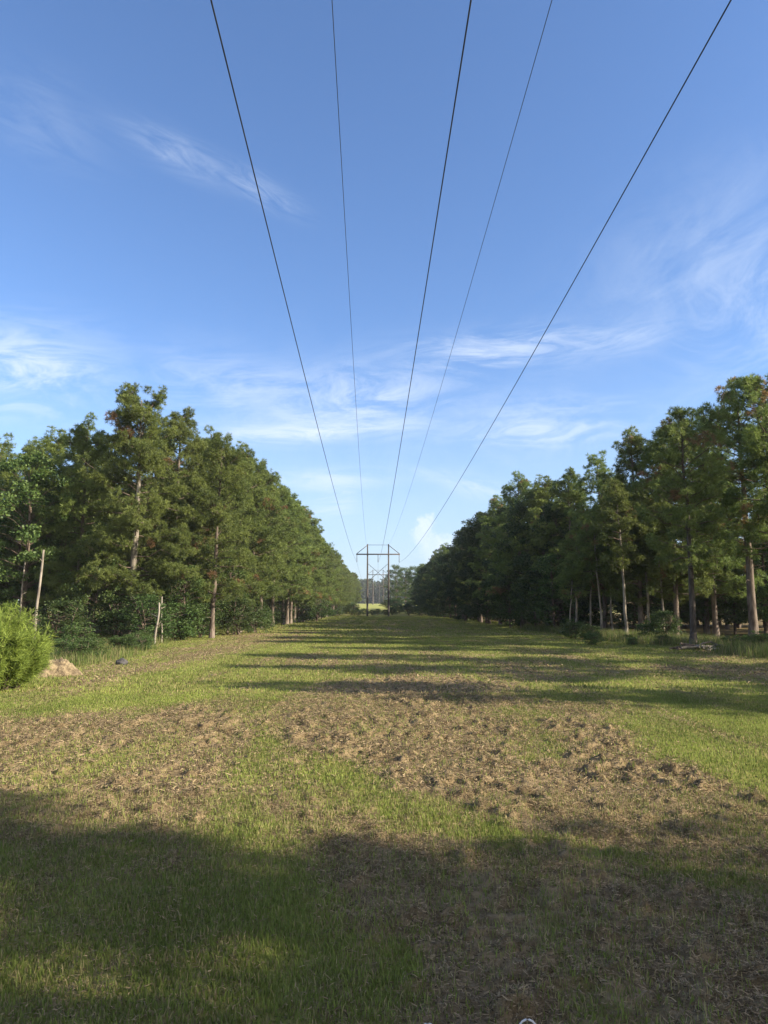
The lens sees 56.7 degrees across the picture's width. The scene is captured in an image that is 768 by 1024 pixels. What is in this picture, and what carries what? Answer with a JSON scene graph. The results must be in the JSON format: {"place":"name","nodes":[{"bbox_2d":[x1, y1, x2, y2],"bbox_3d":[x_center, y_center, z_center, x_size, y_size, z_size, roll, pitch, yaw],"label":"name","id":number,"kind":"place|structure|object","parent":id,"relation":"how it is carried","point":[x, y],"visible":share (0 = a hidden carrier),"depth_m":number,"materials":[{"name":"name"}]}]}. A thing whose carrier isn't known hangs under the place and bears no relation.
{"place":"outdoors","nodes":[
{"label":"outdoors","id":0,"kind":"place"},
{"bbox_2d":[189,616,559,636],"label":"short grass","id":1,"kind":"structure","parent":0,"point":[403,627],"depth_m":60.42,"materials":[{"name":"green plant"}]},
{"bbox_2d":[0,603,767,1023],"bbox_3d":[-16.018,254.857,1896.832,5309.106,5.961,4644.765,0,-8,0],"label":"ground","id":2,"kind":"structure","parent":0,"point":[526,817],"depth_m":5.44,"materials":[{"name":"green plant"}]},
{"bbox_2d":[0,432,41,588],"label":"pine tree","id":3,"kind":"object","parent":2,"relation":"on","point":[4,450],"visible":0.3,"depth_m":41.75,"materials":[{"name":"green plant"}]},
{"bbox_2d":[0,495,53,622],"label":"broadleaf tree","id":4,"kind":"object","parent":2,"relation":"on","point":[6,529],"visible":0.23,"depth_m":40.37,"materials":[{"name":"green plant"}]},
{"bbox_2d":[0,601,57,690],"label":"bush","id":5,"kind":"object","parent":2,"relation":"on","point":[24,656],"visible":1,"depth_m":14.34,"materials":[{"name":"leaves"},{"name":"bark"}]},
{"bbox_2d":[1,436,59,629],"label":"pine tree","id":6,"kind":"object","parent":2,"relation":"on","point":[34,442],"visible":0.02,"depth_m":46.97,"materials":[{"name":"green plant"}]},
{"bbox_2d":[0,450,79,623],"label":"broadleaf tree","id":7,"kind":"object","parent":2,"relation":"on","point":[30,486],"visible":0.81,"depth_m":36.77,"materials":[{"name":"green plant"}]},
{"bbox_2d":[4,425,101,635],"bbox_3d":[-20.477,1.097,43.158,6.673,13.011,6.814,5,-9,-32],"label":"pine tree","id":8,"kind":"object","parent":2,"relation":"on","point":[46,444],"visible":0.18,"depth_m":43.18,"materials":[{"name":"green plant"}]},
{"bbox_2d":[16,530,96,636],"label":"broadleaf tree","id":9,"kind":"object","parent":2,"relation":"on","point":[53,541],"visible":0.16,"depth_m":40.59,"materials":[{"name":"green plant"}]},
{"bbox_2d":[34,657,82,677],"bbox_3d":[-8.235,3.834,17.558,1.292,0.500,1.151,-4,-9,29],"label":"dirt mound","id":10,"kind":"object","parent":2,"relation":"on","point":[61,666],"visible":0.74,"depth_m":17.44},
{"bbox_2d":[29,597,92,643],"bbox_3d":[-13.366,4.655,29.587,2.766,2.249,2.933,-1,-8,5],"label":"shrub","id":11,"kind":"object","parent":2,"relation":"on","point":[55,622],"visible":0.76,"depth_m":29.41,"materials":[{"name":"green plant"}]},
{"bbox_2d":[50,635,78,654],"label":"shrub","id":12,"kind":"object","parent":2,"relation":"on","point":[63,642],"visible":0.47,"depth_m":23.80,"materials":[{"name":"green plant"}]},
{"bbox_2d":[22,412,129,625],"bbox_3d":[-16.295,0.642,38.530,6.007,12.593,5.919,1,-8,-6],"label":"pine tree","id":13,"kind":"object","parent":2,"relation":"on","point":[82,440],"visible":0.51,"depth_m":38.11,"materials":[{"name":"green plant"}]},
{"bbox_2d":[36,434,118,626],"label":"pine tree","id":14,"kind":"object","parent":2,"relation":"on","point":[97,517],"visible":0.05,"depth_m":42.48,"materials":[{"name":"green plant"}]},
{"bbox_2d":[65,640,103,659],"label":"shrub","id":15,"kind":"object","parent":2,"relation":"on","point":[78,646],"visible":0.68,"depth_m":22.29,"materials":[{"name":"green plant"}]},
{"bbox_2d":[58,622,110,647],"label":"shrub","id":16,"kind":"object","parent":2,"relation":"on","point":[77,630],"visible":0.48,"depth_m":26.73,"materials":[{"name":"green plant"}]},
{"bbox_2d":[68,637,109,660],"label":"shrub","id":17,"kind":"object","parent":2,"relation":"on","point":[95,643],"visible":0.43,"depth_m":22.91,"materials":[{"name":"green plant"}]},
{"bbox_2d":[60,520,125,637],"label":"broadleaf tree","id":18,"kind":"object","parent":2,"relation":"on","point":[77,593],"visible":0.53,"depth_m":35.29,"materials":[{"name":"green plant"}]},
{"bbox_2d":[66,429,145,632],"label":"pine tree","id":19,"kind":"object","parent":2,"relation":"on","point":[130,488],"visible":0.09,"depth_m":43.64,"materials":[{"name":"green plant"}]},
{"bbox_2d":[86,595,147,637],"bbox_3d":[-13.252,5.343,35.560,3.227,2.474,3.043,3,-8,-24],"label":"shrub","id":20,"kind":"object","parent":2,"relation":"on","point":[113,618],"visible":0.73,"depth_m":35.08,"materials":[{"name":"green plant"}]},
{"bbox_2d":[74,382,202,636],"bbox_3d":[-12.921,-0.136,37.195,6.609,13.855,6.830,-5,-9,32],"label":"pine tree","id":21,"kind":"object","parent":2,"relation":"on","point":[143,443],"visible":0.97,"depth_m":36.60,"materials":[{"name":"green plant"}]},
{"bbox_2d":[47,622,235,676],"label":"tall weeds","id":22,"kind":"object","parent":2,"relation":"on","point":[112,652],"visible":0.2,"depth_m":24.22,"materials":[{"name":"green plant"}]},
{"bbox_2d":[113,591,179,641],"bbox_3d":[-11.407,5.171,34.654,3.374,2.586,3.181,-6,-10,38],"label":"shrub","id":23,"kind":"object","parent":2,"relation":"on","point":[148,599],"visible":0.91,"depth_m":34.34,"materials":[{"name":"green plant"}]},
{"bbox_2d":[115,576,209,633],"bbox_3d":[-12.387,5.233,39.447,6.095,3.789,6.463,-1,-8,9],"label":"shrub","id":24,"kind":"object","parent":2,"relation":"on","point":[191,602],"visible":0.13,"depth_m":38.85,"materials":[{"name":"green plant"}]},
{"bbox_2d":[117,406,230,592],"bbox_3d":[-12.501,0.409,43.035,6.701,14.370,6.489,-4,-9,29],"label":"pine tree","id":25,"kind":"object","parent":2,"relation":"on","point":[193,449],"visible":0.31,"depth_m":43.22,"materials":[{"name":"green plant"}]},
{"bbox_2d":[146,603,210,640],"bbox_3d":[-10.604,5.662,36.361,3.554,2.083,3.177,5,-9,-31],"label":"shrub","id":26,"kind":"object","parent":2,"relation":"on","point":[183,634],"visible":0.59,"depth_m":36.27,"materials":[{"name":"green plant"}]},
{"bbox_2d":[159,564,210,639],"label":"broadleaf tree","id":27,"kind":"object","parent":2,"relation":"on","point":[200,605],"visible":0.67,"depth_m":36.89,"materials":[{"name":"green plant"}]},
{"bbox_2d":[162,543,230,632],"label":"broadleaf tree","id":28,"kind":"object","parent":2,"relation":"on","point":[220,602],"visible":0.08,"depth_m":42.66,"materials":[{"name":"green plant"}]},
{"bbox_2d":[177,601,223,636],"bbox_3d":[-10.403,6.107,40.474,2.766,2.249,2.933,-4,-9,28],"label":"shrub","id":29,"kind":"object","parent":2,"relation":"on","point":[206,625],"visible":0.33,"depth_m":40.35,"materials":[{"name":"green plant"}]},
{"bbox_2d":[161,424,258,628],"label":"pine tree","id":30,"kind":"object","parent":2,"relation":"on","point":[207,439],"visible":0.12,"depth_m":46.85,"materials":[{"name":"green plant"}]},
{"bbox_2d":[169,432,267,637],"bbox_3d":[-9.457,1.239,40.210,5.281,11.917,5.332,5,-9,-35],"label":"pine tree","id":31,"kind":"object","parent":2,"relation":"on","point":[219,517],"visible":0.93,"depth_m":39.88,"materials":[{"name":"green plant"}]},
{"bbox_2d":[205,555,251,632],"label":"broadleaf tree","id":32,"kind":"object","parent":2,"relation":"on","point":[232,573],"visible":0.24,"depth_m":45.32,"materials":[{"name":"green plant"}]},
{"bbox_2d":[215,595,261,634],"bbox_3d":[-9.187,6.459,44.371,3.374,2.586,3.181,2,-8,-12],"label":"shrub","id":33,"kind":"object","parent":2,"relation":"on","point":[242,603],"visible":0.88,"depth_m":44.10,"materials":[{"name":"green plant"}]},
{"bbox_2d":[201,440,290,631],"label":"pine tree","id":34,"kind":"object","parent":2,"relation":"on","point":[251,520],"visible":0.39,"depth_m":50.09,"materials":[{"name":"green plant"}]},
{"bbox_2d":[230,609,276,632],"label":"shrub","id":35,"kind":"object","parent":2,"relation":"on","point":[262,618],"visible":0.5,"depth_m":47.31,"materials":[{"name":"green plant"}]},
{"bbox_2d":[233,457,297,626],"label":"pine tree","id":36,"kind":"object","parent":2,"relation":"on","point":[259,471],"visible":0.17,"depth_m":54.16,"materials":[{"name":"green plant"}]},
{"bbox_2d":[248,470,298,626],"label":"pine tree","id":37,"kind":"object","parent":2,"relation":"on","point":[278,535],"visible":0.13,"depth_m":58.26,"materials":[{"name":"green plant"}]},
{"bbox_2d":[257,474,312,625],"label":"pine tree","id":38,"kind":"object","parent":2,"relation":"on","point":[286,494],"visible":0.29,"depth_m":62.93,"materials":[{"name":"green plant"}]},
{"bbox_2d":[265,493,324,623],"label":"pine tree","id":39,"kind":"object","parent":2,"relation":"on","point":[301,516],"visible":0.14,"depth_m":73.06,"materials":[{"name":"green plant"}]},
{"bbox_2d":[276,488,315,624],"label":"pine tree","id":40,"kind":"object","parent":2,"relation":"on","point":[293,509],"visible":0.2,"depth_m":68.59,"materials":[{"name":"green plant"}]},
{"bbox_2d":[280,499,322,623],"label":"pine tree","id":41,"kind":"object","parent":2,"relation":"on","point":[313,585],"visible":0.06,"depth_m":76.01,"materials":[{"name":"green plant"}]},
{"bbox_2d":[281,510,325,621],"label":"pine tree","id":42,"kind":"object","parent":2,"relation":"on","point":[317,580],"visible":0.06,"depth_m":83.27,"materials":[{"name":"green plant"}]},
{"bbox_2d":[292,601,315,621],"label":"shrub","id":43,"kind":"object","parent":2,"relation":"on","point":[304,616],"visible":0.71,"depth_m":83.62,"materials":[{"name":"green plant"}]},
{"bbox_2d":[285,525,325,610],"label":"pine tree","id":44,"kind":"object","parent":2,"relation":"on","point":[303,601],"visible":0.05,"depth_m":76.29,"materials":[{"name":"green plant"}]},
{"bbox_2d":[297,505,339,621],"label":"pine tree","id":45,"kind":"object","parent":2,"relation":"on","point":[320,539],"visible":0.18,"depth_m":86.83,"materials":[{"name":"green plant"}]},
{"bbox_2d":[308,596,332,620],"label":"shrub","id":46,"kind":"object","parent":2,"relation":"on","point":[321,607],"visible":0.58,"depth_m":90.55,"materials":[{"name":"green plant"}]},
{"bbox_2d":[356,544,399,615],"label":"wooden pylon","id":47,"kind":"object","parent":2,"relation":"on","point":[367,554],"visible":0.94,"depth_m":144.47,"materials":[{"name":"brown wood"}]},
{"bbox_2d":[210,0,368,587],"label":"power line","id":48,"kind":"object","parent":47,"relation":"attached to","point":[263,209],"visible":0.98,"depth_m":16.47,"materials":[{"name":"metal"}]},
{"bbox_2d":[332,2,370,568],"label":"shield wire","id":49,"kind":"object","parent":47,"relation":"attached to","point":[344,210],"visible":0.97,"depth_m":19.52,"materials":[{"name":"grey metal"}]},
{"bbox_2d":[376,0,471,591],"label":"power line","id":50,"kind":"object","parent":47,"relation":"attached to","point":[438,208],"visible":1,"depth_m":16.45,"materials":[{"name":"metal"}]},
{"bbox_2d":[384,0,551,572],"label":"shield wire","id":51,"kind":"object","parent":47,"relation":"attached to","point":[493,204],"visible":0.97,"depth_m":19.36,"materials":[{"name":"grey metal"}]},
{"bbox_2d":[394,0,731,578],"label":"power line","id":52,"kind":"object","parent":47,"relation":"attached to","point":[614,208],"visible":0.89,"depth_m":16.42,"materials":[{"name":"metal"}]},
{"bbox_2d":[0,784,767,1023],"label":"cut hay","id":53,"kind":"object","parent":2,"relation":"on","point":[701,967],"visible":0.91,"depth_m":4.05,"materials":[{"name":"plant"}]},
{"bbox_2d":[0,690,767,796],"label":"cut hay","id":54,"kind":"object","parent":2,"relation":"on","point":[551,769],"visible":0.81,"depth_m":8.67,"materials":[{"name":"plant"}]},
{"bbox_2d":[356,577,413,603],"bbox_3d":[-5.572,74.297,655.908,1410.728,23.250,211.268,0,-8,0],"label":"wood","id":55,"kind":"object","parent":2,"relation":"on","point":[363,584],"visible":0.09,"depth_m":563.24,"materials":[{"name":"green plant"}]},
{"bbox_2d":[9,635,767,693],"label":"cut hay","id":56,"kind":"object","parent":2,"relation":"on","point":[337,661],"visible":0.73,"depth_m":20.14,"materials":[{"name":"plant"}]},
{"bbox_2d":[383,564,407,601],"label":"broadleaf tree","id":57,"kind":"object","parent":2,"relation":"on","point":[395,568],"visible":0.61,"depth_m":230.94,"materials":[{"name":"green plant"}]},
{"bbox_2d":[392,567,413,603],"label":"broadleaf tree","id":58,"kind":"object","parent":2,"relation":"on","point":[402,577],"visible":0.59,"depth_m":224.82,"materials":[{"name":"green plant"}]},
{"bbox_2d":[400,565,417,602],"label":"broadleaf tree","id":59,"kind":"object","parent":2,"relation":"on","point":[409,575],"visible":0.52,"depth_m":213.84,"materials":[{"name":"green plant"}]},
{"bbox_2d":[413,564,435,615],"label":"broadleaf tree","id":60,"kind":"object","parent":2,"relation":"on","point":[418,583],"visible":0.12,"depth_m":151.33,"materials":[{"name":"green plant"}]},
{"bbox_2d":[426,555,456,617],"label":"broadleaf tree","id":61,"kind":"object","parent":2,"relation":"on","point":[430,595],"visible":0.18,"depth_m":121.88,"materials":[{"name":"green plant"}]},
{"bbox_2d":[432,550,462,615],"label":"broadleaf tree","id":62,"kind":"object","parent":2,"relation":"on","point":[444,560],"visible":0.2,"depth_m":107.06,"materials":[{"name":"green plant"}]},
{"bbox_2d":[434,529,492,620],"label":"broadleaf tree","id":63,"kind":"object","parent":2,"relation":"on","point":[447,578],"visible":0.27,"depth_m":93.04,"materials":[{"name":"green plant"}]},
{"bbox_2d":[446,536,492,620],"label":"broadleaf tree","id":64,"kind":"object","parent":2,"relation":"on","point":[453,576],"visible":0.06,"depth_m":87.52,"materials":[{"name":"green plant"}]},
{"bbox_2d":[448,511,513,622],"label":"broadleaf tree","id":65,"kind":"object","parent":2,"relation":"on","point":[467,534],"visible":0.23,"depth_m":78.05,"materials":[{"name":"green plant"}]},
{"bbox_2d":[459,516,506,623],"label":"broadleaf tree","id":66,"kind":"object","parent":2,"relation":"on","point":[466,608],"visible":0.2,"depth_m":75.61,"materials":[{"name":"green plant"}]},
{"bbox_2d":[465,495,514,624],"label":"pine tree","id":67,"kind":"object","parent":2,"relation":"on","point":[495,503],"visible":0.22,"depth_m":72.22,"materials":[{"name":"green plant"}]},
{"bbox_2d":[479,504,532,625],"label":"broadleaf tree","id":68,"kind":"object","parent":2,"relation":"on","point":[488,545],"visible":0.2,"depth_m":65.46,"materials":[{"name":"green plant"}]},
{"bbox_2d":[481,470,536,627],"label":"pine tree","id":69,"kind":"object","parent":2,"relation":"on","point":[523,484],"visible":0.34,"depth_m":62.21,"materials":[{"name":"green plant"}]},
{"bbox_2d":[494,490,565,623],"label":"broadleaf tree","id":70,"kind":"object","parent":2,"relation":"on","point":[517,508],"visible":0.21,"depth_m":57.77,"materials":[{"name":"green plant"}]},
{"bbox_2d":[500,474,570,623],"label":"pine tree","id":71,"kind":"object","parent":2,"relation":"on","point":[541,493],"visible":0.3,"depth_m":56.30,"materials":[{"name":"green plant"}]},
{"bbox_2d":[527,553,584,626],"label":"broadleaf tree","id":72,"kind":"object","parent":2,"relation":"on","point":[548,568],"visible":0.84,"depth_m":49.48,"materials":[{"name":"green plant"}]},
{"bbox_2d":[517,500,594,626],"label":"broadleaf tree","id":73,"kind":"object","parent":2,"relation":"on","point":[553,514],"visible":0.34,"depth_m":52.81,"materials":[{"name":"green plant"}]},
{"bbox_2d":[530,466,597,622],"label":"pine tree","id":74,"kind":"object","parent":2,"relation":"on","point":[568,493],"visible":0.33,"depth_m":52.15,"materials":[{"name":"green plant"}]},
{"bbox_2d":[553,521,589,621],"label":"pine tree","id":75,"kind":"object","parent":2,"relation":"on","point":[563,545],"visible":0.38,"depth_m":45.94,"materials":[{"name":"green plant"}]},
{"bbox_2d":[558,619,586,638],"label":"shrub","id":76,"kind":"object","parent":2,"relation":"on","point":[572,626],"visible":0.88,"depth_m":37.45,"materials":[{"name":"green plant"}]},
{"bbox_2d":[557,551,591,621],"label":"pine tree","id":77,"kind":"object","parent":2,"relation":"on","point":[568,573],"visible":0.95,"depth_m":43.68,"materials":[{"name":"green plant"}]},
{"bbox_2d":[575,534,611,625],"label":"pine tree","id":78,"kind":"object","parent":2,"relation":"on","point":[593,583],"visible":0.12,"depth_m":44.66,"materials":[{"name":"green plant"}]},
{"bbox_2d":[570,510,618,628],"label":"pine tree","id":79,"kind":"object","parent":2,"relation":"on","point":[589,532],"visible":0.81,"depth_m":43.16,"materials":[{"name":"green plant"}]},
{"bbox_2d":[562,449,627,628],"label":"pine tree","id":80,"kind":"object","parent":2,"relation":"on","point":[598,483],"visible":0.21,"depth_m":47.39,"materials":[{"name":"green plant"}]},
{"bbox_2d":[577,592,630,627],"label":"broadleaf tree","id":81,"kind":"object","parent":2,"relation":"on","point":[585,606],"visible":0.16,"depth_m":49.54,"materials":[{"name":"green plant"}]},
{"bbox_2d":[591,528,628,631],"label":"pine tree","id":82,"kind":"object","parent":2,"relation":"on","point":[604,591],"visible":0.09,"depth_m":43.83,"materials":[{"name":"green plant"}]},
{"bbox_2d":[592,478,649,631],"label":"pine tree","id":83,"kind":"object","parent":2,"relation":"on","point":[619,503],"visible":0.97,"depth_m":40.05,"materials":[{"name":"green plant"}]},
{"bbox_2d":[583,425,688,630],"bbox_3d":[15.502,1.054,43.523,6.536,13.245,6.633,1,-8,-8],"label":"pine tree","id":84,"kind":"object","parent":2,"relation":"on","point":[629,453],"visible":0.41,"depth_m":42.98,"materials":[{"name":"green plant"}]},
{"bbox_2d":[591,586,687,629],"bbox_3d":[16.457,6.331,45.900,5.782,3.390,5.453,-1,-8,6],"label":"shrub","id":85,"kind":"object","parent":2,"relation":"on","point":[633,608],"visible":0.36,"depth_m":45.23,"materials":[{"name":"green plant"}]},
{"bbox_2d":[511,623,767,659],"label":"tall weeds","id":86,"kind":"object","parent":2,"relation":"on","point":[744,648],"visible":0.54,"depth_m":31.29,"materials":[{"name":"green plant"}]},
{"bbox_2d":[618,481,664,622],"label":"pine tree","id":87,"kind":"object","parent":2,"relation":"on","point":[643,563],"visible":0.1,"depth_m":41.70,"materials":[{"name":"green plant"}]},
{"bbox_2d":[627,517,684,628],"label":"pine tree","id":88,"kind":"object","parent":2,"relation":"on","point":[660,576],"visible":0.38,"depth_m":40.81,"materials":[{"name":"green plant"}]},
{"bbox_2d":[642,609,685,637],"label":"shrub","id":89,"kind":"object","parent":2,"relation":"on","point":[666,622],"visible":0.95,"depth_m":35.44,"materials":[{"name":"green plant"}]},
{"bbox_2d":[620,422,735,635],"bbox_3d":[16.951,0.892,41.428,6.364,12.996,6.162,3,-8,-21],"label":"pine tree","id":90,"kind":"object","parent":2,"relation":"on","point":[661,468],"visible":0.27,"depth_m":40.57,"materials":[{"name":"green plant"}]},
{"bbox_2d":[656,571,710,629],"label":"broadleaf tree","id":91,"kind":"object","parent":2,"relation":"on","point":[685,619],"visible":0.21,"depth_m":45.87,"materials":[{"name":"green plant"}]},
{"bbox_2d":[630,405,738,644],"bbox_3d":[13.104,0.617,31.060,4.387,10.661,4.358,-2,-8,17],"label":"pine tree","id":92,"kind":"object","parent":2,"relation":"on","point":[675,484],"visible":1,"depth_m":30.68,"materials":[{"name":"green plant"}]},
{"bbox_2d":[669,641,723,650],"bbox_3d":[12.587,5.317,28.299,2.568,0.382,1.587,0,-8,0],"label":"branch pile","id":93,"kind":"object","parent":2,"relation":"on","point":[686,646],"visible":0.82,"depth_m":28.14,"materials":[{"name":"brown wood"}]},
{"bbox_2d":[666,566,738,631],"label":"broadleaf tree","id":94,"kind":"object","parent":2,"relation":"on","point":[701,617],"visible":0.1,"depth_m":46.16,"materials":[{"name":"green plant"}]},
{"bbox_2d":[674,479,743,633],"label":"pine tree","id":95,"kind":"object","parent":2,"relation":"on","point":[706,627],"visible":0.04,"depth_m":45.44,"materials":[{"name":"green plant"}]},
{"bbox_2d":[652,414,767,636],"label":"pine tree","id":96,"kind":"object","parent":2,"relation":"on","point":[730,589],"visible":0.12,"depth_m":41.43,"materials":[{"name":"green plant"}]},
{"bbox_2d":[675,373,767,635],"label":"pine tree","id":97,"kind":"object","parent":2,"relation":"on","point":[744,523],"visible":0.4,"depth_m":35.66,"materials":[{"name":"green plant"}]},
{"bbox_2d":[699,542,767,633],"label":"broadleaf tree","id":98,"kind":"object","parent":2,"relation":"on","point":[725,617],"visible":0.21,"depth_m":45.30,"materials":[{"name":"green plant"}]},
{"bbox_2d":[709,372,767,598],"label":"pine tree","id":99,"kind":"object","parent":2,"relation":"on","point":[756,447],"visible":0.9,"depth_m":33.54,"materials":[{"name":"green plant"}]},
{"bbox_2d":[718,520,767,633],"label":"broadleaf tree","id":100,"kind":"object","parent":2,"relation":"on","point":[744,614],"visible":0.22,"depth_m":43.80,"materials":[{"name":"green plant"}]},
{"bbox_2d":[736,524,767,621],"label":"broadleaf tree","id":101,"kind":"object","parent":2,"relation":"on","point":[764,617],"visible":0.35,"depth_m":42.36,"materials":[{"name":"green plant"}]},
{"bbox_2d":[0,690,767,794],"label":"short grass","id":102,"kind":"structure","parent":0,"point":[763,710],"depth_m":9.14,"materials":[{"name":"green plant"}]},
{"bbox_2d":[0,635,767,694],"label":"short grass","id":103,"kind":"structure","parent":0,"point":[399,640],"depth_m":21.03,"materials":[{"name":"green plant"}]},
{"bbox_2d":[0,0,767,599],"label":"sky","id":104,"kind":"structure","parent":0,"point":[135,244],"materials":[{"name":"blue"}]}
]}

